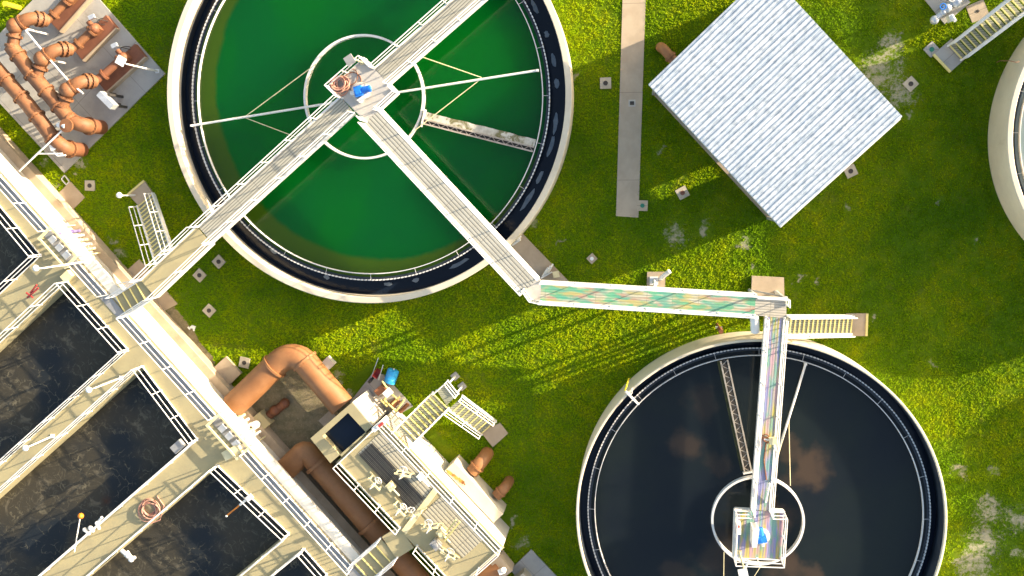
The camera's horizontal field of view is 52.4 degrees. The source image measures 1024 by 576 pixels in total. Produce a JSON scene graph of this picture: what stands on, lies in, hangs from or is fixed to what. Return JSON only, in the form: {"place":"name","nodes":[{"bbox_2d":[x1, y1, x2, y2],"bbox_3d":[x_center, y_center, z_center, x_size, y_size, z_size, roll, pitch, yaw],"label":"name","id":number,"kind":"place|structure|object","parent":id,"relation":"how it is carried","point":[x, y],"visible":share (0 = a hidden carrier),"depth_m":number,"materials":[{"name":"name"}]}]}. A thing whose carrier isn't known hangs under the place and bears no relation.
{"place":"outdoors","nodes":[
{"label":"outdoors","id":0,"kind":"place"},
{"bbox_2d":[0,208,39,291],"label":"water","id":1,"kind":"structure","parent":0,"point":[13,256],"depth_m":51.75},
{"bbox_2d":[0,287,125,461],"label":"water","id":2,"kind":"structure","parent":0,"point":[57,353],"depth_m":52.15,"materials":[{"name":"liquid"}]},
{"bbox_2d":[60,270,73,281],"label":"pipe box","id":3,"kind":"object","parent":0,"point":[66,275],"visible":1,"depth_m":50.20,"materials":[{"name":"beige paint"}]},
{"bbox_2d":[0,0,165,172],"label":"concrete pavement","id":4,"kind":"structure","parent":0,"point":[135,86],"depth_m":51.88,"materials":[{"name":"concrete"}]},
{"bbox_2d":[0,62,88,157],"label":"pipe header","id":5,"kind":"object","parent":4,"relation":"on","point":[19,94],"visible":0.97,"depth_m":50.31},
{"bbox_2d":[4,0,92,47],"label":"pump branch","id":6,"kind":"object","parent":4,"relation":"on","point":[62,16],"visible":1,"depth_m":50.54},
{"bbox_2d":[4,43,107,134],"bbox_3d":[-22.420,-9.561,51.003,1.224,2.151,5.707,-43,90,9],"label":"pipe header","id":7,"kind":"object","parent":4,"relation":"on","point":[43,87],"visible":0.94,"depth_m":50.10},
{"bbox_2d":[56,119,73,132],"bbox_3d":[-21.504,-7.816,50.068,0.881,0.397,0.660,0,96,7],"label":"valve actuator","id":8,"kind":"object","parent":7,"relation":"on","point":[65,125],"visible":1,"depth_m":49.91,"materials":[{"name":"orange metal"}]},
{"bbox_2d":[19,130,62,171],"bbox_3d":[-22.800,-6.667,50.412,3.243,0.285,0.124,-38,91,9],"label":"conduit","id":9,"kind":"object","parent":8,"relation":"attached to","point":[40,150],"visible":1,"depth_m":50.28,"materials":[{"name":"metal"}]},
{"bbox_2d":[30,15,119,77],"bbox_3d":[-21.498,-11.685,50.656,4.465,2.192,1.162,-37,91,9],"label":"pump branch","id":10,"kind":"object","parent":4,"relation":"on","point":[90,42],"visible":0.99,"depth_m":50.62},
{"bbox_2d":[25,30,83,93],"bbox_3d":[-22.059,-10.831,50.046,0.222,0.095,4.126,-42,90,9],"label":"conduit","id":11,"kind":"object","parent":10,"relation":"on","point":[51,61],"visible":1,"depth_m":50.01,"materials":[{"name":"metal"}]},
{"bbox_2d":[57,44,148,108],"bbox_3d":[-20.154,-10.240,50.651,4.611,2.192,1.135,-35,91,9],"label":"pump branch","id":12,"kind":"object","parent":4,"relation":"on","point":[112,76],"visible":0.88,"depth_m":50.66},
{"bbox_2d":[96,91,127,109],"bbox_3d":[-19.526,-9.204,50.925,0.508,1.680,1.093,-35,91,9],"label":"panel rack","id":13,"kind":"object","parent":4,"relation":"on","point":[106,99],"visible":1,"depth_m":50.27,"materials":[{"name":"metal"}]},
{"bbox_2d":[115,55,159,72],"bbox_3d":[-17.859,-10.638,49.784,0.648,3.260,0.400,30,98,3],"label":"lamp post","id":14,"kind":"object","parent":4,"relation":"on","point":[120,60],"visible":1,"depth_m":48.21,"materials":[{"name":"metal"}]},
{"bbox_2d":[0,370,195,575],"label":"water","id":15,"kind":"structure","parent":0,"point":[110,456],"depth_m":52.55,"materials":[{"name":"liquid"}]},
{"bbox_2d":[92,468,286,575],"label":"water","id":16,"kind":"structure","parent":0,"point":[195,531],"depth_m":52.15,"materials":[{"name":"liquid"}]},
{"bbox_2d":[274,551,325,575],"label":"water","id":17,"kind":"structure","parent":0,"point":[296,566],"depth_m":51.73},
{"bbox_2d":[251,370,351,474],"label":"gravel ground","id":18,"kind":"structure","parent":0,"point":[296,421],"depth_m":52.50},
{"bbox_2d":[251,409,274,428],"bbox_3d":[-12.643,6.739,52.327,0.879,1.050,0.820,-40,90,9],"label":"junction box","id":19,"kind":"object","parent":18,"relation":"on","point":[262,419],"visible":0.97,"depth_m":52.02,"materials":[{"name":"metal"}]},
{"bbox_2d":[266,398,289,418],"bbox_3d":[-11.840,6.100,52.411,1.519,0.590,0.533,-36,91,9],"label":"buried valve","id":20,"kind":"object","parent":18,"relation":"in","point":[278,408],"visible":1,"depth_m":52.24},
{"bbox_2d":[319,411,338,425],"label":"concrete slab","id":21,"kind":"structure","parent":18,"relation":"on","point":[326,418],"depth_m":51.84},
{"bbox_2d":[325,413,364,451],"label":"water","id":22,"kind":"structure","parent":0,"point":[345,432],"depth_m":49.65,"materials":[{"name":"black liquid"}]},
{"bbox_2d":[196,0,546,276],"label":"water","id":23,"kind":"structure","parent":0,"point":[324,205],"depth_m":49.53,"materials":[{"name":"liquid"}]},
{"bbox_2d":[185,0,564,293],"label":"water","id":24,"kind":"structure","parent":0,"point":[506,228],"depth_m":50.58,"materials":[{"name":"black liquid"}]},
{"bbox_2d":[270,0,558,285],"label":"foam","id":25,"kind":"object","parent":24,"relation":"on","point":[551,145],"visible":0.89,"depth_m":49.36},
{"bbox_2d":[368,471,385,490],"bbox_3d":[-6.305,9.053,48.593,0.567,1.480,1.102,-40,90,9],"label":"gate operator","id":26,"kind":"object","parent":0,"point":[373,484],"visible":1,"depth_m":48.58,"materials":[{"name":"beige paint"}]},
{"bbox_2d":[393,497,409,516],"bbox_3d":[-5.128,10.265,48.583,0.567,1.480,1.102,-40,90,9],"label":"gate operator","id":27,"kind":"object","parent":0,"point":[398,510],"visible":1,"depth_m":48.57,"materials":[{"name":"beige paint"}]},
{"bbox_2d":[393,466,415,479],"bbox_3d":[-5.132,8.588,48.536,1.088,1.230,0.624,0,96,7],"label":"gate operator","id":28,"kind":"object","parent":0,"point":[402,475],"visible":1,"depth_m":48.56,"materials":[{"name":"beige paint"}]},
{"bbox_2d":[420,519,442,533],"bbox_3d":[-3.861,11.059,48.595,1.101,1.330,0.602,0,96,7],"label":"gate operator","id":29,"kind":"object","parent":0,"point":[429,528],"visible":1,"depth_m":48.61,"materials":[{"name":"beige paint"}]},
{"bbox_2d":[440,546,459,561],"bbox_3d":[-2.911,12.421,48.678,1.098,1.230,0.583,37,99,2],"label":"gate operator","id":30,"kind":"object","parent":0,"point":[447,556],"visible":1,"depth_m":48.73,"materials":[{"name":"beige paint"}]},
{"bbox_2d":[0,0,1023,575],"bbox_3d":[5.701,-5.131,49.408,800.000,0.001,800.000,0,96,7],"label":"ground","id":31,"kind":"structure","parent":0,"point":[974,554],"depth_m":49.16,"materials":[{"name":"plant"}]},
{"bbox_2d":[2,1,21,10],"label":"bollard","id":32,"kind":"object","parent":31,"relation":"on","point":[11,5],"visible":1,"depth_m":51.16,"materials":[{"name":"metal"}]},
{"bbox_2d":[59,182,84,208],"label":"concrete slab","id":33,"kind":"structure","parent":31,"relation":"on","point":[71,195],"depth_m":52.62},
{"bbox_2d":[85,180,94,190],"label":"utility box","id":34,"kind":"object","parent":31,"relation":"on","point":[89,185],"visible":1,"depth_m":52.43,"materials":[{"name":"concrete"}]},
{"bbox_2d":[127,180,172,265],"bbox_3d":[-17.704,-3.213,50.285,1.174,4.197,4.334,-39,91,9],"label":"stair","id":35,"kind":"object","parent":31,"relation":"on","point":[153,225],"visible":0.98,"depth_m":50.81,"materials":[{"name":"metal"}]},
{"bbox_2d":[128,259,177,310],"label":"concrete slab","id":36,"kind":"structure","parent":31,"relation":"on","point":[165,301],"depth_m":52.64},
{"bbox_2d":[166,307,215,364],"bbox_3d":[-16.388,2.600,52.756,0.976,0.001,3.706,-35,91,9],"label":"dirt strip","id":37,"kind":"object","parent":31,"relation":"on","point":[177,317],"visible":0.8,"depth_m":52.72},
{"bbox_2d":[0,127,397,575],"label":"aeration basin","id":38,"kind":"object","parent":31,"relation":"on","point":[304,512],"visible":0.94,"depth_m":50.60,"materials":[{"name":"concrete"}]},
{"bbox_2d":[32,260,87,270],"bbox_3d":[-20.950,-1.083,48.299,0.455,4.100,0.292,0,96,7],"label":"lamp post","id":39,"kind":"object","parent":38,"relation":"on","point":[35,268],"visible":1,"depth_m":47.77,"materials":[{"name":"metal"}]},
{"bbox_2d":[37,225,100,268],"bbox_3d":[-21.636,-2.102,51.303,0.948,2.910,1.980,-42,90,9],"label":"pipe rack","id":40,"kind":"object","parent":38,"relation":"attached to","point":[59,247],"visible":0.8,"depth_m":50.04,"materials":[{"name":"metal"}]},
{"bbox_2d":[104,279,154,317],"bbox_3d":[-18.201,0.498,49.447,1.930,1.663,1.182,-29,92,9],"label":"stair","id":41,"kind":"object","parent":38,"relation":"on","point":[132,297],"visible":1,"depth_m":49.87,"materials":[{"name":"metal"}]},
{"bbox_2d":[138,496,164,523],"bbox_3d":[-17.762,10.948,51.142,1.446,0.216,1.258,-21,93,8],"label":"hose","id":42,"kind":"object","parent":38,"relation":"on","point":[144,502],"visible":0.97,"depth_m":51.11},
{"bbox_2d":[170,439,185,453],"bbox_3d":[-16.012,7.589,49.870,0.612,0.250,0.409,-41,90,9],"label":"junction box","id":43,"kind":"object","parent":38,"relation":"attached to","point":[177,446],"visible":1,"depth_m":49.75,"materials":[{"name":"grey metal"}]},
{"bbox_2d":[221,445,242,460],"bbox_3d":[-13.509,7.924,50.248,0.880,0.350,0.450,-28,92,9],"label":"pipe box","id":44,"kind":"object","parent":38,"relation":"on","point":[235,450],"visible":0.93,"depth_m":50.09,"materials":[{"name":"beige paint"}]},
{"bbox_2d":[205,412,265,459],"bbox_3d":[-13.463,6.985,51.304,0.948,2.910,2.270,-42,90,9],"label":"pipe rack","id":45,"kind":"object","parent":38,"relation":"attached to","point":[229,435],"visible":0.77,"depth_m":50.03,"materials":[{"name":"metal"}]},
{"bbox_2d":[224,344,351,414],"bbox_3d":[-11.050,4.527,51.180,6.455,1.411,3.592,0,96,7],"label":"process pipe","id":46,"kind":"object","parent":38,"relation":"attached to","point":[262,378],"visible":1,"depth_m":50.62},
{"bbox_2d":[278,441,429,575],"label":"process pipe","id":47,"kind":"object","parent":38,"relation":"attached to","point":[364,519],"visible":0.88,"depth_m":50.98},
{"bbox_2d":[347,537,397,575],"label":"stair","id":48,"kind":"object","parent":38,"relation":"on","point":[377,557],"visible":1,"depth_m":49.91,"materials":[{"name":"metal"}]},
{"bbox_2d":[192,268,206,281],"bbox_3d":[-15.704,-0.644,52.339,0.520,0.210,0.520,44,99,1],"label":"utility box","id":49,"kind":"object","parent":31,"relation":"on","point":[199,275],"visible":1,"depth_m":52.26,"materials":[{"name":"concrete"}]},
{"bbox_2d":[202,303,215,317],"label":"utility box","id":50,"kind":"object","parent":31,"relation":"on","point":[209,310],"visible":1,"depth_m":52.39,"materials":[{"name":"concrete"}]},
{"bbox_2d":[212,254,225,268],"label":"utility box","id":51,"kind":"object","parent":31,"relation":"on","point":[218,261],"visible":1,"depth_m":52.07,"materials":[{"name":"concrete"}]},
{"bbox_2d":[214,356,241,384],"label":"concrete slab","id":52,"kind":"structure","parent":31,"relation":"on","point":[227,369],"depth_m":52.44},
{"bbox_2d":[239,356,249,368],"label":"utility box","id":53,"kind":"object","parent":31,"relation":"on","point":[244,362],"visible":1,"depth_m":52.46,"materials":[{"name":"concrete"}]},
{"bbox_2d":[323,355,336,369],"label":"concrete slab","id":54,"kind":"structure","parent":31,"relation":"on","point":[329,362],"depth_m":51.60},
{"bbox_2d":[167,0,573,302],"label":"clarifier tank","id":55,"kind":"object","parent":31,"relation":"on","point":[187,25],"visible":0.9,"depth_m":49.95,"materials":[{"name":"concrete"}]},
{"bbox_2d":[324,55,399,122],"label":"drive platform","id":56,"kind":"structure","parent":55,"relation":"in","point":[383,95],"depth_m":47.35,"materials":[{"name":"white metal"}]},
{"bbox_2d":[188,94,355,243],"bbox_3d":[-11.045,-5.411,47.885,9.306,1.472,1.087,-40,90,9],"label":"footbridge","id":57,"kind":"object","parent":56,"relation":"attached to","point":[283,163],"visible":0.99,"depth_m":48.13,"materials":[{"name":"white metal"}]},
{"bbox_2d":[129,226,214,299],"bbox_3d":[-15.971,-1.185,48.892,3.976,1.472,1.227,-42,90,9],"label":"footbridge","id":58,"kind":"object","parent":57,"relation":"attached to","point":[169,269],"visible":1,"depth_m":49.22,"materials":[{"name":"concrete"}]},
{"bbox_2d":[329,75,349,95],"bbox_3d":[-7.856,-9.210,47.378,0.957,0.257,0.933,0,96,7],"label":"hose","id":59,"kind":"object","parent":56,"relation":"on","point":[334,86],"visible":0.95,"depth_m":47.32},
{"bbox_2d":[343,53,364,65],"bbox_3d":[-6.993,-10.110,46.429,0.491,1.760,0.400,-32,92,9],"label":"lamp post","id":60,"kind":"object","parent":56,"relation":"on","point":[349,59],"visible":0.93,"depth_m":45.58,"materials":[{"name":"metal"}]},
{"bbox_2d":[350,82,371,100],"bbox_3d":[-6.853,-8.908,47.125,1.037,0.600,0.882,0,96,7],"label":"drive motor","id":61,"kind":"object","parent":56,"relation":"on","point":[358,90],"visible":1,"depth_m":46.95,"materials":[{"name":"blue paint"}]},
{"bbox_2d":[368,0,487,84],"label":"footbridge","id":62,"kind":"object","parent":56,"relation":"attached to","point":[423,40],"visible":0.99,"depth_m":46.77,"materials":[{"name":"white metal"}]},
{"bbox_2d":[357,106,538,295],"bbox_3d":[-2.828,-3.935,47.019,1.147,1.332,10.723,-43,90,9],"label":"footbridge","id":63,"kind":"object","parent":56,"relation":"attached to","point":[450,199],"visible":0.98,"depth_m":47.46,"materials":[{"name":"white metal"}]},
{"bbox_2d":[190,34,538,158],"bbox_3d":[-7.139,-9.003,49.060,16.852,1.121,5.820,0,96,7],"label":"rake mechanism","id":64,"kind":"object","parent":55,"relation":"in","point":[306,107],"visible":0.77,"depth_m":49.00,"materials":[{"name":"white metal"}]},
{"bbox_2d":[420,109,535,151],"bbox_3d":[-1.573,-7.287,48.635,5.430,0.335,0.825,15,97,5],"label":"skimmer trough","id":65,"kind":"object","parent":55,"relation":"attached to","point":[484,133],"visible":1,"depth_m":48.65,"materials":[{"name":"metal"}]},
{"bbox_2d":[368,357,382,382],"bbox_3d":[-6.655,4.152,51.483,0.485,0.612,1.497,26,98,3],"label":"wheelbarrow","id":66,"kind":"object","parent":31,"relation":"on","point":[376,373],"visible":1,"depth_m":51.47,"materials":[{"name":"red paint"}]},
{"bbox_2d":[350,374,412,420],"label":"concrete slab","id":67,"kind":"structure","parent":31,"relation":"on","point":[374,384],"depth_m":51.83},
{"bbox_2d":[374,381,408,412],"bbox_3d":[-6.000,5.454,51.307,1.836,1.012,0.952,43,99,1],"label":"chemical skid","id":68,"kind":"object","parent":67,"relation":"on","point":[385,390],"visible":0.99,"depth_m":51.27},
{"bbox_2d":[384,368,398,384],"bbox_3d":[-5.957,4.349,51.434,0.610,0.610,0.775,19,98,4],"label":"drum","id":69,"kind":"object","parent":31,"relation":"on","point":[391,376],"visible":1,"depth_m":51.20,"materials":[{"name":"blue plastic"}]},
{"bbox_2d":[310,389,509,575],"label":"pump station","id":70,"kind":"object","parent":31,"relation":"on","point":[477,538],"visible":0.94,"depth_m":49.26,"materials":[{"name":"white concrete"}]},
{"bbox_2d":[371,416,388,432],"bbox_3d":[-6.145,6.347,48.541,0.676,0.930,0.242,-40,90,9],"label":"electrical cabinet","id":71,"kind":"object","parent":70,"relation":"attached to","point":[381,423],"visible":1,"depth_m":48.16,"materials":[{"name":"white metal"}]},
{"bbox_2d":[401,488,437,533],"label":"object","id":72,"kind":"object","parent":70,"relation":"on","point":[422,507],"visible":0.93,"depth_m":49.14,"materials":[{"name":"beige paint"}]},
{"bbox_2d":[429,537,443,551],"bbox_3d":[-3.466,12.225,49.050,0.360,0.480,0.825,-43,90,9],"label":"motor box","id":73,"kind":"object","parent":70,"relation":"on","point":[436,543],"visible":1,"depth_m":48.90,"materials":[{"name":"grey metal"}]},
{"bbox_2d":[391,371,507,449],"bbox_3d":[-2.922,6.871,49.678,3.280,4.097,4.103,-41,90,9],"label":"stair","id":74,"kind":"object","parent":31,"relation":"on","point":[471,414],"visible":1,"depth_m":49.73,"materials":[{"name":"metal"}]},
{"bbox_2d":[445,454,506,522],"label":"concrete block","id":75,"kind":"structure","parent":31,"relation":"on","point":[478,490],"depth_m":50.35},
{"bbox_2d":[467,447,493,476],"bbox_3d":[-1.504,8.489,51.081,0.792,1.361,1.305,41,99,1],"label":"pipe elbow","id":76,"kind":"object","parent":31,"relation":"on","point":[479,463],"visible":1,"depth_m":50.65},
{"bbox_2d":[474,549,513,575],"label":"process pipe","id":77,"kind":"object","parent":31,"relation":"on","point":[502,564],"visible":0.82,"depth_m":50.67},
{"bbox_2d":[492,476,513,499],"bbox_3d":[-0.380,9.789,51.126,1.033,1.272,0.624,-44,90,9],"label":"pipe elbow","id":78,"kind":"object","parent":31,"relation":"on","point":[501,490],"visible":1,"depth_m":50.71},
{"bbox_2d":[512,549,556,575],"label":"concrete slab","id":79,"kind":"structure","parent":31,"relation":"on","point":[532,562],"depth_m":51.81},
{"bbox_2d":[511,234,567,304],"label":"concrete slab","id":80,"kind":"structure","parent":31,"relation":"on","point":[535,259],"depth_m":50.20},
{"bbox_2d":[521,278,541,303],"bbox_3d":[1.062,-0.048,48.391,0.907,4.112,1.199,0,96,7],"label":"walkway landing","id":81,"kind":"object","parent":80,"relation":"on","point":[533,291],"visible":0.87,"depth_m":47.45,"materials":[{"name":"metal"}]},
{"bbox_2d":[600,77,610,88],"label":"utility box","id":82,"kind":"object","parent":31,"relation":"on","point":[605,82],"visible":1,"depth_m":49.00,"materials":[{"name":"concrete"}]},
{"bbox_2d":[637,200,647,210],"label":"utility box","id":83,"kind":"object","parent":31,"relation":"on","point":[642,205],"visible":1,"depth_m":49.40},
{"bbox_2d":[647,272,664,286],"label":"concrete slab","id":84,"kind":"structure","parent":31,"relation":"on","point":[661,283],"depth_m":49.61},
{"bbox_2d":[650,276,657,286],"bbox_3d":[6.636,0.104,48.427,0.405,2.500,1.054,0,96,7],"label":"pipe support","id":85,"kind":"object","parent":84,"relation":"on","point":[654,281],"visible":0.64,"depth_m":49.58,"materials":[{"name":"white metal"}]},
{"bbox_2d":[538,280,758,318],"bbox_3d":[6.037,0.496,46.527,9.704,1.472,1.015,4,96,6],"label":"footbridge","id":86,"kind":"object","parent":85,"relation":"on","point":[654,299],"visible":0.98,"depth_m":46.80,"materials":[{"name":"white metal"}]},
{"bbox_2d":[656,42,676,63],"bbox_3d":[7.266,-10.788,48.248,0.575,1.002,1.592,-41,90,9],"label":"pipe elbow","id":87,"kind":"object","parent":31,"relation":"on","point":[666,52],"visible":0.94,"depth_m":47.90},
{"bbox_2d":[675,185,689,199],"bbox_3d":[8.061,-4.503,49.196,0.520,0.210,0.520,-28,92,9],"label":"utility box","id":88,"kind":"object","parent":31,"relation":"on","point":[682,192],"visible":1,"depth_m":49.12,"materials":[{"name":"concrete"}]},
{"bbox_2d":[576,331,946,575],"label":"clarifier tank","id":89,"kind":"object","parent":31,"relation":"on","point":[933,565],"visible":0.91,"depth_m":47.95,"materials":[{"name":"concrete"}]},
{"bbox_2d":[717,360,744,470],"bbox_3d":[10.182,5.936,48.300,0.220,0.050,5.291,-13,94,8],"label":"scum board","id":90,"kind":"object","parent":89,"relation":"attached to","point":[729,412],"visible":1,"depth_m":48.28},
{"bbox_2d":[720,360,752,474],"bbox_3d":[10.371,5.945,48.074,0.495,0.335,5.396,-12,94,8],"label":"skimmer trough","id":91,"kind":"object","parent":89,"relation":"attached to","point":[736,417],"visible":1,"depth_m":48.09,"materials":[{"name":"metal"}]},
{"bbox_2d":[711,362,806,575],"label":"rake mechanism","id":92,"kind":"object","parent":89,"relation":"in","point":[790,550],"visible":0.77,"depth_m":48.37,"materials":[{"name":"white metal"}]},
{"bbox_2d":[732,507,787,567],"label":"drive platform","id":93,"kind":"structure","parent":89,"relation":"in","point":[771,549],"depth_m":47.39,"materials":[{"name":"white metal"}]},
{"bbox_2d":[737,550,747,575],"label":"lamp post","id":94,"kind":"object","parent":93,"relation":"on","point":[743,572],"visible":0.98,"depth_m":45.02,"materials":[{"name":"metal"}]},
{"bbox_2d":[750,522,758,547],"bbox_3d":[10.945,11.144,46.946,0.307,0.990,0.837,0,96,7],"label":"control cabinet","id":95,"kind":"object","parent":93,"relation":"on","point":[754,531],"visible":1,"depth_m":46.50,"materials":[{"name":"white metal"}]},
{"bbox_2d":[758,527,769,546],"bbox_3d":[11.312,11.271,47.125,0.798,0.600,0.938,0,96,7],"label":"drive motor","id":96,"kind":"object","parent":93,"relation":"on","point":[764,537],"visible":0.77,"depth_m":46.94,"materials":[{"name":"blue paint"}]},
{"bbox_2d":[750,316,788,518],"bbox_3d":[11.479,5.758,46.445,0.895,1.472,8.954,3,96,6],"label":"footbridge","id":97,"kind":"object","parent":93,"relation":"attached to","point":[770,378],"visible":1,"depth_m":46.68,"materials":[{"name":"white metal"}]},
{"bbox_2d":[751,276,783,296],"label":"concrete slab","id":98,"kind":"structure","parent":31,"relation":"on","point":[767,284],"depth_m":49.00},
{"bbox_2d":[748,289,790,317],"bbox_3d":[11.631,0.751,47.264,1.460,4.093,1.072,0,96,7],"label":"walkway landing","id":99,"kind":"object","parent":98,"relation":"on","point":[767,306],"visible":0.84,"depth_m":46.33,"materials":[{"name":"metal"}]},
{"bbox_2d":[750,315,759,333],"bbox_3d":[10.911,1.589,46.736,0.402,0.615,0.938,-5,95,7],"label":"drain pipe","id":100,"kind":"object","parent":99,"relation":"attached to","point":[754,326],"visible":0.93,"depth_m":46.60,"materials":[{"name":"white metal"}]},
{"bbox_2d":[649,0,901,226],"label":"metal shed","id":101,"kind":"structure","parent":31,"relation":"on","point":[782,112],"depth_m":44.43,"materials":[{"name":"metal"}]},
{"bbox_2d":[784,313,867,338],"bbox_3d":[14.364,1.792,47.105,4.283,4.197,1.127,4,96,6],"label":"stair","id":102,"kind":"object","parent":31,"relation":"on","point":[847,325],"visible":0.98,"depth_m":47.59,"materials":[{"name":"metal"}]},
{"bbox_2d":[844,164,857,178],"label":"utility box","id":103,"kind":"object","parent":31,"relation":"on","point":[850,171],"visible":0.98,"depth_m":48.14,"materials":[{"name":"concrete"}]},
{"bbox_2d":[902,76,918,91],"bbox_3d":[18.207,-9.323,47.525,0.520,0.210,0.520,-43,90,9],"label":"utility box","id":104,"kind":"object","parent":31,"relation":"on","point":[910,83],"visible":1,"depth_m":47.45,"materials":[{"name":"concrete"}]},
{"bbox_2d":[923,41,938,57],"bbox_3d":[19.054,-10.836,47.265,0.520,0.220,0.520,-43,90,9],"label":"utility box","id":105,"kind":"object","parent":31,"relation":"on","point":[930,49],"visible":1,"depth_m":47.18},
{"bbox_2d":[925,0,969,23],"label":"concrete slab","id":106,"kind":"structure","parent":31,"relation":"on","point":[934,5],"depth_m":46.94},
{"bbox_2d":[930,0,962,23],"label":"white pump","id":107,"kind":"object","parent":106,"relation":"on","point":[945,8],"visible":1,"depth_m":46.24,"materials":[{"name":"silver metal"}]},
{"bbox_2d":[966,0,988,22],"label":"utility box","id":108,"kind":"object","parent":31,"relation":"on","point":[978,10],"visible":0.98,"depth_m":46.85,"materials":[{"name":"concrete"}]},
{"bbox_2d":[933,0,1023,72],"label":"stair","id":109,"kind":"object","parent":31,"relation":"on","point":[949,56],"visible":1,"depth_m":45.83,"materials":[{"name":"metal"}]},
{"bbox_2d":[988,38,1023,239],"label":"clarifier tank","id":110,"kind":"object","parent":31,"relation":"on","point":[1001,148],"visible":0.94,"depth_m":45.80,"materials":[{"name":"concrete"}]},
{"bbox_2d":[616,0,645,217],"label":"path","id":111,"kind":"structure","parent":0,"point":[631,88],"depth_m":49.02,"materials":[{"name":"concrete"}]},
{"bbox_2d":[580,342,935,575],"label":"water","id":112,"kind":"structure","parent":0,"point":[882,393],"depth_m":48.43,"materials":[{"name":"black liquid"}]},
{"bbox_2d":[591,351,926,575],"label":"water","id":113,"kind":"structure","parent":0,"point":[670,470],"depth_m":48.47,"materials":[{"name":"liquid"}]},
{"bbox_2d":[1015,88,1023,189],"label":"water","id":114,"kind":"structure","parent":0,"point":[1022,139],"depth_m":45.68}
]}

